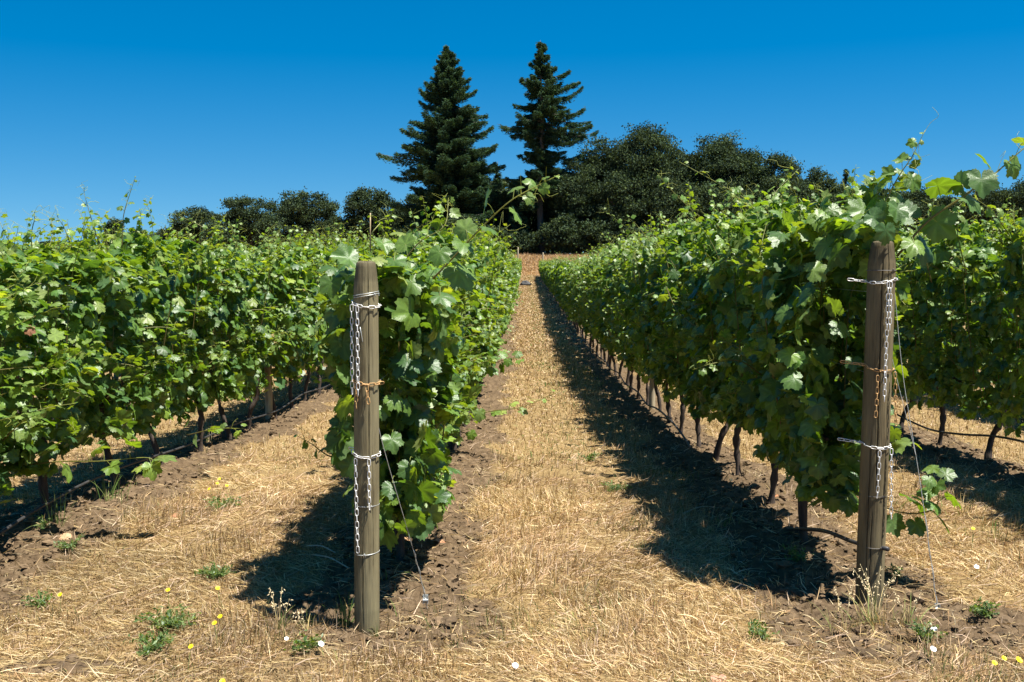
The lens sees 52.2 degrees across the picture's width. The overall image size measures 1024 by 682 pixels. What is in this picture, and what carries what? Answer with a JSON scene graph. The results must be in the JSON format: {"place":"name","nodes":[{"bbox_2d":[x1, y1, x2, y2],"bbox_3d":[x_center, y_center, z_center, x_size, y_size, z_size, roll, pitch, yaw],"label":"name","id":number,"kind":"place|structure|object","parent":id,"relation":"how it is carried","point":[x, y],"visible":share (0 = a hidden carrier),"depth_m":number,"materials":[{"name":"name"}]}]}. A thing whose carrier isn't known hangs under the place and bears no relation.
{"place":"outdoors","nodes":[
{"label":"outdoors","id":0,"kind":"place"},
{"bbox_2d":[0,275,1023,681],"bbox_3d":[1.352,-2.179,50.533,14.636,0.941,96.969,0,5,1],"label":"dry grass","id":1,"kind":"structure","parent":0,"point":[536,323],"depth_m":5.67,"materials":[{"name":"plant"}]},
{"bbox_2d":[0,276,1023,681],"bbox_3d":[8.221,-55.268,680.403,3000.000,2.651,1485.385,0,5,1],"label":"ground","id":2,"kind":"structure","parent":0,"point":[624,396],"depth_m":6.23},
{"bbox_2d":[0,219,52,383],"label":"grapevine","id":3,"kind":"object","parent":2,"relation":"on","point":[36,243],"visible":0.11,"depth_m":11.06,"materials":[{"name":"green plant"}]},
{"bbox_2d":[20,589,55,607],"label":"weed","id":4,"kind":"object","parent":2,"relation":"on","point":[43,601],"visible":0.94,"depth_m":5.09,"materials":[{"name":"green plant"}]},
{"bbox_2d":[0,247,77,503],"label":"grapevine","id":5,"kind":"object","parent":2,"relation":"on","point":[18,322],"visible":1,"depth_m":5.84,"materials":[{"name":"green plant"}]},
{"bbox_2d":[0,181,177,513],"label":"grapevine","id":6,"kind":"object","parent":2,"relation":"on","point":[88,354],"visible":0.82,"depth_m":6.55,"materials":[{"name":"green plant"}]},
{"bbox_2d":[5,176,208,487],"bbox_3d":[-2.882,-0.022,7.674,1.333,2.386,1.331,-1,5,-11],"label":"grapevine","id":7,"kind":"object","parent":2,"relation":"on","point":[115,419],"visible":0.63,"depth_m":7.57,"materials":[{"name":"green plant"}]},
{"bbox_2d":[128,629,175,656],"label":"weed","id":8,"kind":"object","parent":2,"relation":"on","point":[155,644],"visible":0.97,"depth_m":4.51,"materials":[{"name":"green plant"}]},
{"bbox_2d":[74,195,245,464],"bbox_3d":[-2.791,-0.033,8.633,1.290,2.335,1.368,-1,5,-8],"label":"grapevine","id":9,"kind":"object","parent":2,"relation":"on","point":[144,248],"visible":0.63,"depth_m":8.54,"materials":[{"name":"green plant"}]},
{"bbox_2d":[0,384,329,534],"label":"irrigation hose","id":10,"kind":"object","parent":2,"relation":"on","point":[5,529],"visible":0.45,"depth_m":7.84,"materials":[{"name":"plastic"}]},
{"bbox_2d":[133,603,200,635],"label":"weed","id":11,"kind":"object","parent":2,"relation":"on","point":[174,621],"visible":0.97,"depth_m":4.79,"materials":[{"name":"green plant"}]},
{"bbox_2d":[165,205,221,246],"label":"oak tree","id":12,"kind":"object","parent":2,"relation":"on","point":[205,214],"visible":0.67,"depth_m":152.61,"materials":[{"name":"green plant"}]},
{"bbox_2d":[155,209,248,451],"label":"grapevine","id":13,"kind":"object","parent":2,"relation":"on","point":[204,385],"visible":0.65,"depth_m":9.47,"materials":[{"name":"green plant"}]},
{"bbox_2d":[194,561,236,579],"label":"weed","id":14,"kind":"object","parent":2,"relation":"on","point":[214,572],"visible":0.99,"depth_m":5.50,"materials":[{"name":"green plant"}]},
{"bbox_2d":[198,220,249,248],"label":"oak tree","id":15,"kind":"object","parent":2,"relation":"on","point":[227,234],"visible":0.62,"depth_m":148.00,"materials":[{"name":"green plant"}]},
{"bbox_2d":[160,215,293,439],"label":"grapevine","id":16,"kind":"object","parent":2,"relation":"on","point":[245,361],"visible":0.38,"depth_m":10.54,"materials":[{"name":"green plant"}]},
{"bbox_2d":[217,194,278,250],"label":"oak tree","id":17,"kind":"object","parent":2,"relation":"on","point":[246,217],"visible":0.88,"depth_m":149.42,"materials":[{"name":"green plant"}]},
{"bbox_2d":[212,221,293,428],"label":"grapevine","id":18,"kind":"object","parent":2,"relation":"on","point":[262,279],"visible":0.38,"depth_m":11.64,"materials":[{"name":"green plant"}]},
{"bbox_2d":[263,257,272,419],"bbox_3d":[-2.931,0.026,12.531,0.092,2.051,0.094,0,5,1],"label":"trellis post","id":19,"kind":"object","parent":2,"relation":"on","point":[268,400],"visible":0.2,"depth_m":12.55,"materials":[{"name":"brown wood"}]},
{"bbox_2d":[248,213,306,248],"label":"oak tree","id":20,"kind":"object","parent":2,"relation":"on","point":[265,223],"visible":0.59,"depth_m":144.98,"materials":[{"name":"green plant"}]},
{"bbox_2d":[272,225,334,400],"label":"grapevine","id":21,"kind":"object","parent":2,"relation":"on","point":[312,357],"visible":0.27,"depth_m":14.44,"materials":[{"name":"green plant"}]},
{"bbox_2d":[228,213,379,418],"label":"grapevine","id":22,"kind":"object","parent":2,"relation":"on","point":[282,358],"visible":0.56,"depth_m":12.47,"materials":[{"name":"green plant"}]},
{"bbox_2d":[263,221,346,408],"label":"grapevine","id":23,"kind":"object","parent":2,"relation":"on","point":[315,289],"visible":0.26,"depth_m":13.53,"materials":[{"name":"green plant"}]},
{"bbox_2d":[268,186,341,242],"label":"oak tree","id":24,"kind":"object","parent":2,"relation":"on","point":[300,210],"visible":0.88,"depth_m":146.64,"materials":[{"name":"green plant"}]},
{"bbox_2d":[284,630,325,653],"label":"weed","id":25,"kind":"object","parent":2,"relation":"on","point":[308,643],"visible":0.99,"depth_m":4.50,"materials":[{"name":"green plant"}]},
{"bbox_2d":[289,225,352,393],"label":"grapevine","id":26,"kind":"object","parent":2,"relation":"on","point":[328,258],"visible":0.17,"depth_m":15.45,"materials":[{"name":"green plant"}]},
{"bbox_2d":[307,213,363,246],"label":"oak tree","id":27,"kind":"object","parent":2,"relation":"on","point":[333,219],"visible":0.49,"depth_m":144.78,"materials":[{"name":"green plant"}]},
{"bbox_2d":[307,220,366,268],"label":"grapevine","id":28,"kind":"object","parent":2,"relation":"on","point":[351,240],"visible":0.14,"depth_m":17.25,"materials":[{"name":"green plant"}]},
{"bbox_2d":[324,590,353,627],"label":"grass tuft","id":29,"kind":"object","parent":2,"relation":"on","point":[343,611],"visible":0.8,"depth_m":4.86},
{"bbox_2d":[354,260,379,635],"bbox_3d":[-0.661,0.605,4.735,0.127,1.937,0.114,0,5,1],"label":"wooden end post","id":30,"kind":"object","parent":2,"relation":"on","point":[366,569],"visible":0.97,"depth_m":4.68,"materials":[{"name":"brown wood"}]},
{"bbox_2d":[348,447,380,553],"bbox_3d":[-0.661,0.716,4.741,0.137,0.476,0.145,4,6,41],"label":"chain","id":31,"kind":"object","parent":30,"relation":"attached to","point":[353,453],"visible":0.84,"depth_m":4.68,"materials":[{"name":"metal"}]},
{"bbox_2d":[350,300,381,396],"bbox_3d":[-0.653,0.029,4.686,0.137,0.428,0.142,0,5,1],"label":"chain","id":32,"kind":"object","parent":30,"relation":"attached to","point":[368,307],"visible":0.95,"depth_m":4.63,"materials":[{"name":"metal"}]},
{"bbox_2d":[338,183,401,241],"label":"oak tree","id":33,"kind":"object","parent":2,"relation":"on","point":[360,204],"visible":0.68,"depth_m":144.64,"materials":[{"name":"green plant"}]},
{"bbox_2d":[376,211,423,243],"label":"oak tree","id":34,"kind":"object","parent":2,"relation":"on","point":[395,223],"visible":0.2,"depth_m":139.63,"materials":[{"name":"green plant"}]},
{"bbox_2d":[294,174,559,561],"bbox_3d":[-0.404,0.227,5.585,1.280,2.189,1.619,0,5,1],"label":"grapevine","id":35,"kind":"object","parent":2,"relation":"on","point":[435,346],"visible":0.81,"depth_m":5.03,"materials":[{"name":"green plant"}]},
{"bbox_2d":[376,45,505,227],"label":"conifer tree","id":36,"kind":"object","parent":2,"relation":"on","point":[449,164],"visible":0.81,"depth_m":130.61,"materials":[{"name":"green plant"}]},
{"bbox_2d":[367,194,525,415],"bbox_3d":[-0.530,-0.049,8.751,1.333,2.369,1.331,-1,5,-11],"label":"grapevine","id":37,"kind":"object","parent":2,"relation":"on","point":[468,393],"visible":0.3,"depth_m":8.45,"materials":[{"name":"green plant"}]},
{"bbox_2d":[337,216,559,447],"bbox_3d":[-0.409,0.195,6.689,1.376,2.050,1.491,0,5,1],"label":"grapevine","id":38,"kind":"object","parent":2,"relation":"on","point":[456,422],"visible":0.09,"depth_m":6.29,"materials":[{"name":"green plant"}]},
{"bbox_2d":[401,209,499,479],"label":"grapevine","id":39,"kind":"object","parent":2,"relation":"on","point":[468,364],"visible":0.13,"depth_m":7.54,"materials":[{"name":"green plant"}]},
{"bbox_2d":[403,230,506,426],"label":"grapevine","id":40,"kind":"object","parent":2,"relation":"on","point":[495,285],"visible":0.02,"depth_m":11.74,"materials":[{"name":"green plant"}]},
{"bbox_2d":[405,222,524,449],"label":"grapevine","id":41,"kind":"object","parent":2,"relation":"on","point":[491,372],"visible":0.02,"depth_m":9.46,"materials":[{"name":"green plant"}]},
{"bbox_2d":[442,215,502,413],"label":"grapevine","id":42,"kind":"object","parent":2,"relation":"on","point":[489,268],"visible":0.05,"depth_m":12.52,"materials":[{"name":"green plant"}]},
{"bbox_2d":[447,219,510,398],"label":"grapevine","id":43,"kind":"object","parent":2,"relation":"on","point":[498,298],"visible":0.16,"depth_m":14.60,"materials":[{"name":"green plant"}]},
{"bbox_2d":[476,241,512,354],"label":"grapevine","id":44,"kind":"object","parent":2,"relation":"on","point":[497,342],"visible":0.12,"depth_m":13.64,"materials":[{"name":"green plant"}]},
{"bbox_2d":[479,235,522,391],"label":"grapevine","id":45,"kind":"object","parent":2,"relation":"on","point":[505,320],"visible":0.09,"depth_m":15.81,"materials":[{"name":"green plant"}]},
{"bbox_2d":[478,188,523,230],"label":"oak tree","id":46,"kind":"object","parent":2,"relation":"on","point":[495,206],"visible":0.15,"depth_m":136.94,"materials":[{"name":"green plant"}]},
{"bbox_2d":[1,178,1003,254],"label":"distant woods","id":47,"kind":"object","parent":2,"relation":"on","point":[505,185],"depth_m":158.77,"materials":[{"name":"green plant"}]},
{"bbox_2d":[490,190,515,251],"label":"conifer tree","id":48,"kind":"object","parent":2,"relation":"on","point":[503,199],"visible":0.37,"depth_m":135.55,"materials":[{"name":"green plant"}]},
{"bbox_2d":[0,412,1023,677],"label":"soil clods","id":49,"kind":"object","parent":2,"relation":"on","point":[456,582],"visible":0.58,"depth_m":5.84,"materials":[{"name":"soil"}]},
{"bbox_2d":[89,472,136,503],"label":"grass tuft","id":50,"kind":"object","parent":49,"relation":"on","point":[113,492],"visible":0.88,"depth_m":7.23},
{"bbox_2d":[505,207,541,253],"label":"bush","id":51,"kind":"object","parent":2,"relation":"on","point":[514,224],"visible":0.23,"depth_m":131.82,"materials":[{"name":"green plant"}]},
{"bbox_2d":[510,229,543,253],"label":"shrub","id":52,"kind":"object","parent":2,"relation":"on","point":[526,243],"visible":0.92,"depth_m":129.21,"materials":[{"name":"green plant"}]},
{"bbox_2d":[498,40,599,253],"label":"conifer tree","id":53,"kind":"object","parent":2,"relation":"on","point":[538,133],"visible":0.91,"depth_m":131.34,"materials":[{"name":"green plant"}]},
{"bbox_2d":[535,212,585,253],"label":"shrub","id":54,"kind":"object","parent":2,"relation":"on","point":[562,232],"visible":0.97,"depth_m":127.60,"materials":[{"name":"green plant"}]},
{"bbox_2d":[548,156,606,253],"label":"oak tree","id":55,"kind":"object","parent":2,"relation":"on","point":[577,200],"visible":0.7,"depth_m":130.12,"materials":[{"name":"green plant"}]},
{"bbox_2d":[575,252,593,352],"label":"grapevine","id":56,"kind":"object","parent":2,"relation":"on","point":[585,328],"visible":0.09,"depth_m":24.80,"materials":[{"name":"green plant"}]},
{"bbox_2d":[578,243,614,358],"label":"grapevine","id":57,"kind":"object","parent":2,"relation":"on","point":[588,274],"visible":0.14,"depth_m":22.81,"materials":[{"name":"green plant"}]},
{"bbox_2d":[577,241,618,362],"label":"grapevine","id":58,"kind":"object","parent":2,"relation":"on","point":[586,284],"visible":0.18,"depth_m":21.67,"materials":[{"name":"green plant"}]},
{"bbox_2d":[583,249,616,374],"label":"grapevine","id":59,"kind":"object","parent":2,"relation":"on","point":[598,328],"visible":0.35,"depth_m":18.77,"materials":[{"name":"green plant"}]},
{"bbox_2d":[576,218,625,253],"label":"shrub","id":60,"kind":"object","parent":2,"relation":"on","point":[593,232],"visible":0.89,"depth_m":126.76,"materials":[{"name":"green plant"}]},
{"bbox_2d":[576,132,626,210],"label":"oak tree","id":61,"kind":"object","parent":2,"relation":"on","point":[592,157],"visible":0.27,"depth_m":133.48,"materials":[{"name":"green plant"}]},
{"bbox_2d":[590,232,635,384],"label":"grapevine","id":62,"kind":"object","parent":2,"relation":"on","point":[610,296],"visible":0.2,"depth_m":16.76,"materials":[{"name":"green plant"}]},
{"bbox_2d":[596,237,645,378],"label":"grapevine","id":63,"kind":"object","parent":2,"relation":"on","point":[607,327],"visible":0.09,"depth_m":17.90,"materials":[{"name":"green plant"}]},
{"bbox_2d":[589,167,655,237],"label":"oak tree","id":64,"kind":"object","parent":2,"relation":"on","point":[617,184],"visible":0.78,"depth_m":127.91,"materials":[{"name":"green plant"}]},
{"bbox_2d":[602,234,657,391],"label":"grapevine","id":65,"kind":"object","parent":2,"relation":"on","point":[612,286],"visible":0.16,"depth_m":15.90,"materials":[{"name":"green plant"}]},
{"bbox_2d":[611,225,654,399],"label":"grapevine","id":66,"kind":"object","parent":2,"relation":"on","point":[629,359],"visible":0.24,"depth_m":14.96,"materials":[{"name":"green plant"}]},
{"bbox_2d":[610,230,657,403],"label":"grapevine","id":67,"kind":"object","parent":2,"relation":"on","point":[640,368],"visible":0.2,"depth_m":13.98,"materials":[{"name":"green plant"}]},
{"bbox_2d":[608,225,661,246],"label":"shrub","id":68,"kind":"object","parent":2,"relation":"on","point":[630,233],"visible":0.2,"depth_m":125.70,"materials":[{"name":"green plant"}]},
{"bbox_2d":[595,119,692,205],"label":"oak tree","id":69,"kind":"object","parent":2,"relation":"on","point":[645,158],"visible":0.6,"depth_m":130.88,"materials":[{"name":"green plant"}]},
{"bbox_2d":[600,203,688,422],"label":"grapevine","id":70,"kind":"object","parent":2,"relation":"on","point":[646,317],"visible":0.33,"depth_m":11.83,"materials":[{"name":"green plant"}]},
{"bbox_2d":[623,224,665,411],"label":"grapevine","id":71,"kind":"object","parent":2,"relation":"on","point":[644,352],"visible":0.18,"depth_m":13.04,"materials":[{"name":"green plant"}]},
{"bbox_2d":[625,172,711,233],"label":"oak tree","id":72,"kind":"object","parent":2,"relation":"on","point":[658,199],"visible":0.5,"depth_m":126.62,"materials":[{"name":"green plant"}]},
{"bbox_2d":[626,196,727,433],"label":"grapevine","id":73,"kind":"object","parent":2,"relation":"on","point":[674,235],"visible":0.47,"depth_m":10.92,"materials":[{"name":"green plant"}]},
{"bbox_2d":[644,213,715,447],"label":"grapevine","id":74,"kind":"object","parent":2,"relation":"on","point":[683,353],"visible":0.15,"depth_m":10.07,"materials":[{"name":"green plant"}]},
{"bbox_2d":[665,146,700,202],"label":"oak tree","id":75,"kind":"object","parent":2,"relation":"on","point":[687,176],"visible":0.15,"depth_m":136.79,"materials":[{"name":"green plant"}]},
{"bbox_2d":[651,169,741,460],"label":"grapevine","id":76,"kind":"object","parent":2,"relation":"on","point":[697,382],"visible":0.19,"depth_m":8.99,"materials":[{"name":"green plant"}]},
{"bbox_2d":[675,130,763,199],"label":"oak tree","id":77,"kind":"object","parent":2,"relation":"on","point":[725,161],"visible":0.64,"depth_m":135.16,"materials":[{"name":"green plant"}]},
{"bbox_2d":[656,161,789,476],"bbox_3d":[1.724,-0.121,8.203,1.031,2.522,1.592,0,5,1],"label":"grapevine","id":78,"kind":"object","parent":2,"relation":"on","point":[715,319],"visible":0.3,"depth_m":8.13,"materials":[{"name":"green plant"}]},
{"bbox_2d":[694,180,756,230],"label":"oak tree","id":79,"kind":"object","parent":2,"relation":"on","point":[706,197],"visible":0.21,"depth_m":127.42,"materials":[{"name":"green plant"}]},
{"bbox_2d":[748,618,780,639],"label":"weed","id":80,"kind":"object","parent":2,"relation":"on","point":[762,634],"visible":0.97,"depth_m":4.66,"materials":[{"name":"green plant"}]},
{"bbox_2d":[737,146,807,216],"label":"oak tree","id":81,"kind":"object","parent":2,"relation":"on","point":[783,160],"visible":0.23,"depth_m":135.13,"materials":[{"name":"green plant"}]},
{"bbox_2d":[746,168,821,219],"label":"oak tree","id":82,"kind":"object","parent":2,"relation":"on","point":[776,181],"visible":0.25,"depth_m":131.06,"materials":[{"name":"green plant"}]},
{"bbox_2d":[683,156,892,503],"bbox_3d":[1.833,-0.037,7.567,1.146,2.376,4.200,1,5,8],"label":"grapevine","id":83,"kind":"object","parent":2,"relation":"on","point":[748,369],"visible":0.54,"depth_m":6.95,"materials":[{"name":"green plant"}]},
{"bbox_2d":[802,165,849,207],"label":"oak tree","id":84,"kind":"object","parent":2,"relation":"on","point":[816,176],"visible":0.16,"depth_m":141.76,"materials":[{"name":"green plant"}]},
{"bbox_2d":[805,580,903,649],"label":"grass tuft","id":85,"kind":"object","parent":2,"relation":"on","point":[829,625],"visible":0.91,"depth_m":4.79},
{"bbox_2d":[832,564,910,635],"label":"grass tuft","id":86,"kind":"object","parent":2,"relation":"on","point":[871,613],"visible":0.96,"depth_m":4.81,"materials":[{"name":"plant"}]},
{"bbox_2d":[727,109,1023,544],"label":"grapevine","id":87,"kind":"object","parent":2,"relation":"on","point":[809,403],"visible":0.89,"depth_m":5.39,"materials":[{"name":"green plant"}]},
{"bbox_2d":[855,241,895,606],"bbox_3d":[1.762,0.530,5.080,0.147,2.033,0.134,0,5,1],"label":"wooden end post","id":88,"kind":"object","parent":2,"relation":"on","point":[872,520],"visible":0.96,"depth_m":5.02,"materials":[{"name":"brown wood"}]},
{"bbox_2d":[581,334,889,550],"bbox_3d":[1.880,0.418,17.344,0.175,0.895,24.657,0,5,1],"label":"irrigation hose","id":89,"kind":"object","parent":88,"relation":"attached to","point":[844,538],"visible":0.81,"depth_m":6.13,"materials":[{"name":"plastic"}]},
{"bbox_2d":[837,438,892,519],"bbox_3d":[1.715,0.665,5.087,0.257,0.386,0.168,0,5,1],"label":"chain","id":90,"kind":"object","parent":88,"relation":"attached to","point":[879,457],"visible":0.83,"depth_m":5.02,"materials":[{"name":"metal"}]},
{"bbox_2d":[840,360,897,425],"bbox_3d":[1.720,0.249,5.053,0.260,0.311,0.162,0,5,1],"label":"chain","id":91,"kind":"object","parent":88,"relation":"attached to","point":[873,369],"visible":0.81,"depth_m":4.99,"materials":[{"name":"metal"}]},
{"bbox_2d":[847,278,897,401],"bbox_3d":[1.745,-0.011,5.053,0.218,0.594,0.157,3,6,34],"label":"chain","id":92,"kind":"object","parent":88,"relation":"attached to","point":[889,300],"visible":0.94,"depth_m":4.95,"materials":[{"name":"metal"}]},
{"bbox_2d":[895,298,940,608],"bbox_3d":[1.960,0.553,5.058,0.260,1.645,0.024,2,5,18],"label":"guy wire","id":93,"kind":"object","parent":88,"relation":"attached to","point":[938,605],"visible":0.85,"depth_m":5.07,"materials":[{"name":"metal"}]},
{"bbox_2d":[887,589,940,626],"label":"grass tuft","id":94,"kind":"object","parent":2,"relation":"on","point":[911,613],"visible":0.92,"depth_m":4.79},
{"bbox_2d":[898,186,938,231],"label":"oak tree","id":95,"kind":"object","parent":2,"relation":"on","point":[920,203],"visible":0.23,"depth_m":146.78,"materials":[{"name":"green plant"}]},
{"bbox_2d":[904,617,948,642],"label":"weed","id":96,"kind":"object","parent":2,"relation":"on","point":[919,630],"visible":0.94,"depth_m":4.62,"materials":[{"name":"green plant"}]},
{"bbox_2d":[892,199,980,433],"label":"grapevine","id":97,"kind":"object","parent":2,"relation":"on","point":[905,348],"visible":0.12,"depth_m":10.72,"materials":[{"name":"green plant"}]},
{"bbox_2d":[929,194,960,231],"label":"oak tree","id":98,"kind":"object","parent":2,"relation":"on","point":[947,201],"visible":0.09,"depth_m":152.35,"materials":[{"name":"green plant"}]},
{"bbox_2d":[895,194,1021,445],"bbox_3d":[4.185,-0.132,9.902,1.083,2.510,1.510,0,5,1],"label":"grapevine","id":99,"kind":"object","parent":2,"relation":"on","point":[923,322],"visible":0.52,"depth_m":9.81,"materials":[{"name":"green plant"}]},
{"bbox_2d":[914,189,1023,418],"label":"grapevine","id":100,"kind":"object","parent":2,"relation":"on","point":[1012,262],"visible":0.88,"depth_m":8.23,"materials":[{"name":"green plant"}]},
{"bbox_2d":[935,205,1023,459],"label":"grapevine","id":101,"kind":"object","parent":2,"relation":"on","point":[990,308],"visible":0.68,"depth_m":8.94,"materials":[{"name":"green plant"}]},
{"bbox_2d":[952,183,1016,242],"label":"oak tree","id":102,"kind":"object","parent":2,"relation":"on","point":[989,199],"visible":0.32,"depth_m":146.11,"materials":[{"name":"green plant"}]},
{"bbox_2d":[968,596,1000,618],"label":"weed","id":103,"kind":"object","parent":2,"relation":"on","point":[980,610],"visible":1,"depth_m":4.93,"materials":[{"name":"green plant"}]},
{"bbox_2d":[998,175,1023,232],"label":"oak tree","id":104,"kind":"object","parent":2,"relation":"on","point":[1016,194],"visible":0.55,"depth_m":144.66,"materials":[{"name":"green plant"}]},
{"bbox_2d":[0,0,1023,253],"label":"sky","id":105,"kind":"structure","parent":0,"point":[202,102],"materials":[{"name":"blue"}]},
{"bbox_2d":[509,252,598,275],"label":"brown meadow","id":106,"kind":"structure","parent":0,"point":[530,263],"depth_m":116.78,"materials":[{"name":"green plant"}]},
{"bbox_2d":[893,412,1023,442],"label":"irrigation hose","id":107,"kind":"object","parent":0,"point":[987,435],"visible":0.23,"depth_m":9.50,"materials":[{"name":"plastic"}]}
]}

